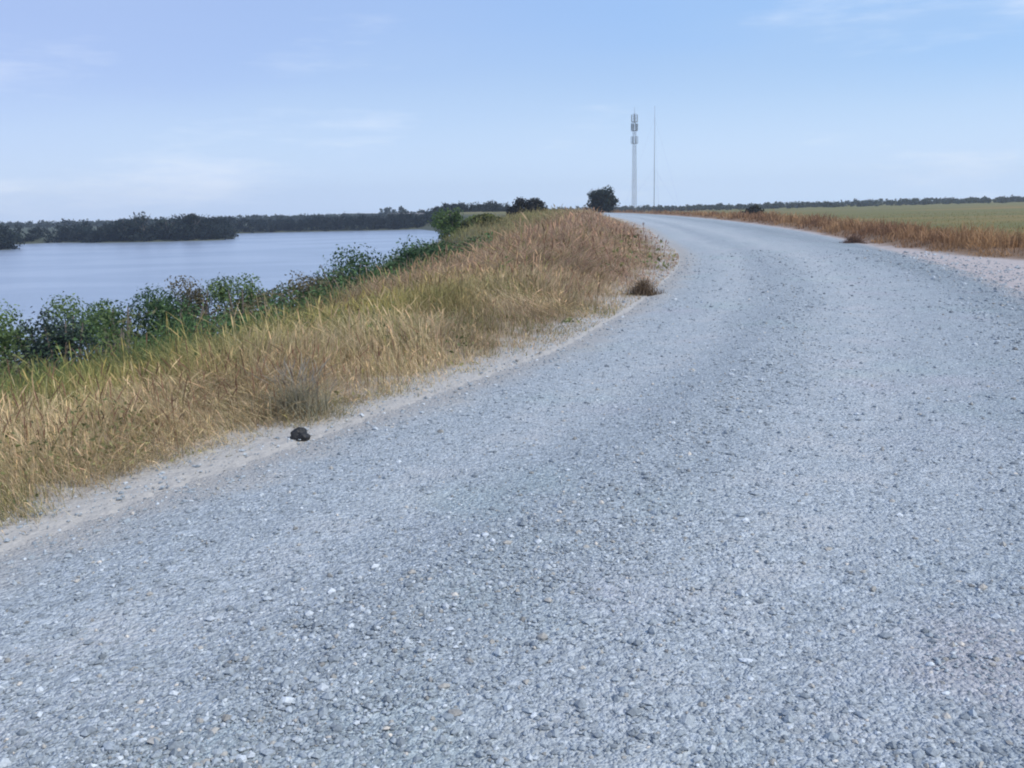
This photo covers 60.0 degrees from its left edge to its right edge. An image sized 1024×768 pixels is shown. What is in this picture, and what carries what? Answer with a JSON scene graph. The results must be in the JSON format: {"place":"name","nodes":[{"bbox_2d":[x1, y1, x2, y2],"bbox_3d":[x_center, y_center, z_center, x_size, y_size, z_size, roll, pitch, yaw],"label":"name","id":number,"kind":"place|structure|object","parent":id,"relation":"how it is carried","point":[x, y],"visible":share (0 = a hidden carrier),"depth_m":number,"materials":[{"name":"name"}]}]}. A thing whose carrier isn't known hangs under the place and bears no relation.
{"place":"outdoors","nodes":[
{"label":"outdoors","id":0,"kind":"place"},
{"bbox_2d":[0,229,442,362],"bbox_3d":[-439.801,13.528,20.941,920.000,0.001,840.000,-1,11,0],"label":"lake water","id":1,"kind":"structure","parent":0,"point":[32,275],"depth_m":128.42,"materials":[{"name":"blue liquid"}]},
{"bbox_2d":[0,212,1023,767],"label":"gravel road","id":2,"kind":"structure","parent":0,"point":[700,240],"depth_m":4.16,"materials":[{"name":"grey gravel"}]},
{"bbox_2d":[0,200,1023,551],"bbox_3d":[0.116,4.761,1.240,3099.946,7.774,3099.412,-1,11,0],"label":"ground","id":3,"kind":"structure","parent":0,"point":[98,506],"depth_m":9.23,"materials":[{"name":"grey soil"}]},
{"bbox_2d":[0,299,31,360],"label":"waterside shrub","id":4,"kind":"object","parent":3,"relation":"on","point":[6,317],"visible":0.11,"depth_m":27.93,"materials":[{"name":"green plant"}]},
{"bbox_2d":[0,315,41,378],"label":"waterside shrub","id":5,"kind":"object","parent":3,"relation":"on","point":[4,337],"visible":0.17,"depth_m":24.66,"materials":[{"name":"green plant"}]},
{"bbox_2d":[0,291,99,371],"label":"waterside shrub","id":6,"kind":"object","parent":3,"relation":"on","point":[61,307],"visible":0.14,"depth_m":28.55,"materials":[{"name":"green plant"}]},
{"bbox_2d":[5,306,114,375],"bbox_3d":[-12.572,-0.267,25.113,3.039,4.015,2.296,-1,11,0],"label":"waterside shrub","id":7,"kind":"object","parent":3,"relation":"on","point":[71,331],"visible":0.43,"depth_m":24.46,"materials":[{"name":"green plant"}]},
{"bbox_2d":[71,298,130,367],"bbox_3d":[-12.576,-0.592,28.026,3.352,4.260,2.780,-1,11,0],"label":"waterside shrub","id":8,"kind":"object","parent":3,"relation":"on","point":[107,312],"visible":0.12,"depth_m":27.62,"materials":[{"name":"green plant"}]},
{"bbox_2d":[95,226,112,241],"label":"tree","id":9,"kind":"object","parent":3,"relation":"on","point":[101,233],"visible":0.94,"depth_m":249.37,"materials":[{"name":"green plant"}]},
{"bbox_2d":[71,303,158,358],"bbox_3d":[-13.940,-0.694,31.990,3.026,4.695,3.861,9,15,41],"label":"waterside shrub","id":10,"kind":"object","parent":3,"relation":"on","point":[127,323],"visible":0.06,"depth_m":31.34,"materials":[{"name":"green plant"}]},
{"bbox_2d":[110,219,135,240],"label":"tree","id":11,"kind":"object","parent":3,"relation":"on","point":[119,228],"visible":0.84,"depth_m":247.90,"materials":[{"name":"green plant"}]},
{"bbox_2d":[127,212,154,241],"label":"tree","id":12,"kind":"object","parent":3,"relation":"on","point":[142,227],"visible":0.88,"depth_m":246.61,"materials":[{"name":"green plant"}]},
{"bbox_2d":[122,283,206,349],"bbox_3d":[-12.258,-1.432,32.358,2.929,4.579,4.009,3,12,21],"label":"waterside shrub","id":13,"kind":"object","parent":3,"relation":"on","point":[156,304],"visible":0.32,"depth_m":31.77,"materials":[{"name":"green plant"}]},
{"bbox_2d":[151,216,179,238],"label":"tree","id":14,"kind":"object","parent":3,"relation":"on","point":[161,225],"visible":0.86,"depth_m":246.92,"materials":[{"name":"green plant"}]},
{"bbox_2d":[155,275,220,339],"bbox_3d":[-13.000,-1.949,36.136,3.318,5.021,3.370,8,15,39],"label":"waterside shrub","id":15,"kind":"object","parent":3,"relation":"on","point":[194,296],"visible":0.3,"depth_m":35.76,"materials":[{"name":"green plant"}]},
{"bbox_2d":[179,213,203,232],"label":"tree","id":16,"kind":"object","parent":3,"relation":"on","point":[189,221],"visible":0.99,"depth_m":246.57,"materials":[{"name":"green plant"}]},
{"bbox_2d":[196,272,266,328],"bbox_3d":[-11.041,-2.514,37.269,3.815,4.403,3.248,-1,11,0],"label":"waterside shrub","id":17,"kind":"object","parent":3,"relation":"on","point":[223,294],"visible":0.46,"depth_m":36.77,"materials":[{"name":"green plant"}]},
{"bbox_2d":[0,231,492,383],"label":"lakeshore undergrowth","id":18,"kind":"object","parent":3,"relation":"on","point":[315,293],"visible":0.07,"depth_m":24.88,"materials":[{"name":"green plant"}]},
{"bbox_2d":[229,280,303,316],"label":"waterside shrub","id":19,"kind":"object","parent":3,"relation":"on","point":[278,290],"visible":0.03,"depth_m":36.76,"materials":[{"name":"green plant"}]},
{"bbox_2d":[0,201,567,249],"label":"shoreline wood","id":20,"kind":"object","parent":3,"relation":"on","point":[217,227],"visible":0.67,"depth_m":297.91,"materials":[{"name":"green plant"}]},
{"bbox_2d":[235,353,359,426],"bbox_3d":[-1.789,0.013,7.103,1.206,0.527,0.970,-1,11,0],"label":"grey weed","id":21,"kind":"object","parent":3,"relation":"on","point":[297,394],"visible":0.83,"depth_m":7.05,"materials":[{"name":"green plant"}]},
{"bbox_2d":[290,427,310,440],"bbox_3d":[-1.537,0.361,6.439,0.153,0.107,0.114,-1,11,0],"label":"black stone","id":22,"kind":"object","parent":3,"relation":"on","point":[301,433],"visible":0.95,"depth_m":6.40,"materials":[{"name":"black stone"}]},
{"bbox_2d":[280,270,348,305],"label":"waterside shrub","id":23,"kind":"object","parent":3,"relation":"on","point":[304,282],"visible":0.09,"depth_m":40.55,"materials":[{"name":"green plant"}]},
{"bbox_2d":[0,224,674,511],"bbox_3d":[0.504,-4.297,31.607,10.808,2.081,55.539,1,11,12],"label":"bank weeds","id":24,"kind":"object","parent":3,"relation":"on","point":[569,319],"visible":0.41,"depth_m":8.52,"materials":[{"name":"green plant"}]},
{"bbox_2d":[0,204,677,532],"bbox_3d":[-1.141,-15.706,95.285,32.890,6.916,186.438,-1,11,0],"label":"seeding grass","id":25,"kind":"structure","parent":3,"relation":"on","point":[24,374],"depth_m":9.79,"materials":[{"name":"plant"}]},
{"bbox_2d":[0,208,678,539],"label":"dry grass","id":26,"kind":"structure","parent":3,"relation":"on","point":[400,346],"depth_m":9.01,"materials":[{"name":"brown plant"}]},
{"bbox_2d":[306,242,390,286],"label":"waterside shrub","id":27,"kind":"object","parent":3,"relation":"on","point":[350,271],"visible":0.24,"depth_m":45.22,"materials":[{"name":"green plant"}]},
{"bbox_2d":[368,234,462,276],"bbox_3d":[-5.497,-6.448,49.046,5.760,3.618,5.300,-1,11,0],"label":"waterside shrub","id":28,"kind":"object","parent":3,"relation":"on","point":[411,254],"visible":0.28,"depth_m":48.81,"materials":[{"name":"green plant"}]},
{"bbox_2d":[428,238,460,248],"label":"waterside shrub","id":29,"kind":"object","parent":3,"relation":"on","point":[448,242],"visible":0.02,"depth_m":67.76,"materials":[{"name":"green plant"}]},
{"bbox_2d":[427,207,472,242],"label":"tree","id":30,"kind":"object","parent":3,"relation":"on","point":[447,224],"visible":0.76,"depth_m":92.84,"materials":[{"name":"green plant"}]},
{"bbox_2d":[464,214,475,228],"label":"bush","id":31,"kind":"object","parent":3,"relation":"on","point":[469,218],"visible":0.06,"depth_m":98.53,"materials":[{"name":"green plant"}]},
{"bbox_2d":[460,213,501,227],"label":"bush","id":32,"kind":"object","parent":3,"relation":"on","point":[477,218],"visible":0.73,"depth_m":81.97,"materials":[{"name":"green plant"}]},
{"bbox_2d":[0,195,1023,228],"bbox_3d":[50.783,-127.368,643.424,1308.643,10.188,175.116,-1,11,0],"label":"distant wood","id":33,"kind":"object","parent":3,"relation":"on","point":[769,205],"visible":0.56,"depth_m":593.89,"materials":[{"name":"green plant"}]},
{"bbox_2d":[506,196,536,214],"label":"roadside bush","id":34,"kind":"object","parent":3,"relation":"on","point":[520,203],"visible":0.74,"depth_m":146.46,"materials":[{"name":"green plant"}]},
{"bbox_2d":[531,197,547,211],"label":"roadside bush","id":35,"kind":"object","parent":3,"relation":"on","point":[540,204],"visible":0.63,"depth_m":149.32,"materials":[{"name":"green plant"}]},
{"bbox_2d":[584,185,619,212],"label":"round tree","id":36,"kind":"object","parent":3,"relation":"on","point":[603,199],"visible":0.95,"depth_m":199.79,"materials":[{"name":"green plant"}]},
{"bbox_2d":[631,107,637,211],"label":"lattice mast","id":37,"kind":"object","parent":3,"relation":"on","point":[636,142],"visible":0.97,"depth_m":339.86,"materials":[{"name":"metal"}]},
{"bbox_2d":[618,278,667,296],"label":"weed clump","id":38,"kind":"object","parent":3,"relation":"on","point":[643,288],"visible":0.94,"depth_m":16.02,"materials":[{"name":"brown plant"}]},
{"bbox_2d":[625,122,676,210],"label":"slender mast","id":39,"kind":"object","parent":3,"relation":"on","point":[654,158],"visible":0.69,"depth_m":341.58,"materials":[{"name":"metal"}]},
{"bbox_2d":[740,204,763,214],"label":"field bush","id":40,"kind":"object","parent":3,"relation":"on","point":[755,208],"visible":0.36,"depth_m":148.68,"materials":[{"name":"green plant"}]},
{"bbox_2d":[604,208,1023,257],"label":"verge grass","id":41,"kind":"structure","parent":3,"relation":"on","point":[986,239],"depth_m":34.13,"materials":[{"name":"brown plant"}]},
{"bbox_2d":[836,233,872,243],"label":"weed clump","id":42,"kind":"object","parent":3,"relation":"on","point":[853,238],"visible":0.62,"depth_m":32.75,"materials":[{"name":"brown plant"}]},
{"bbox_2d":[0,0,1023,223],"label":"sky","id":43,"kind":"structure","parent":0,"point":[110,109],"materials":[{"name":"blue"}]}
]}

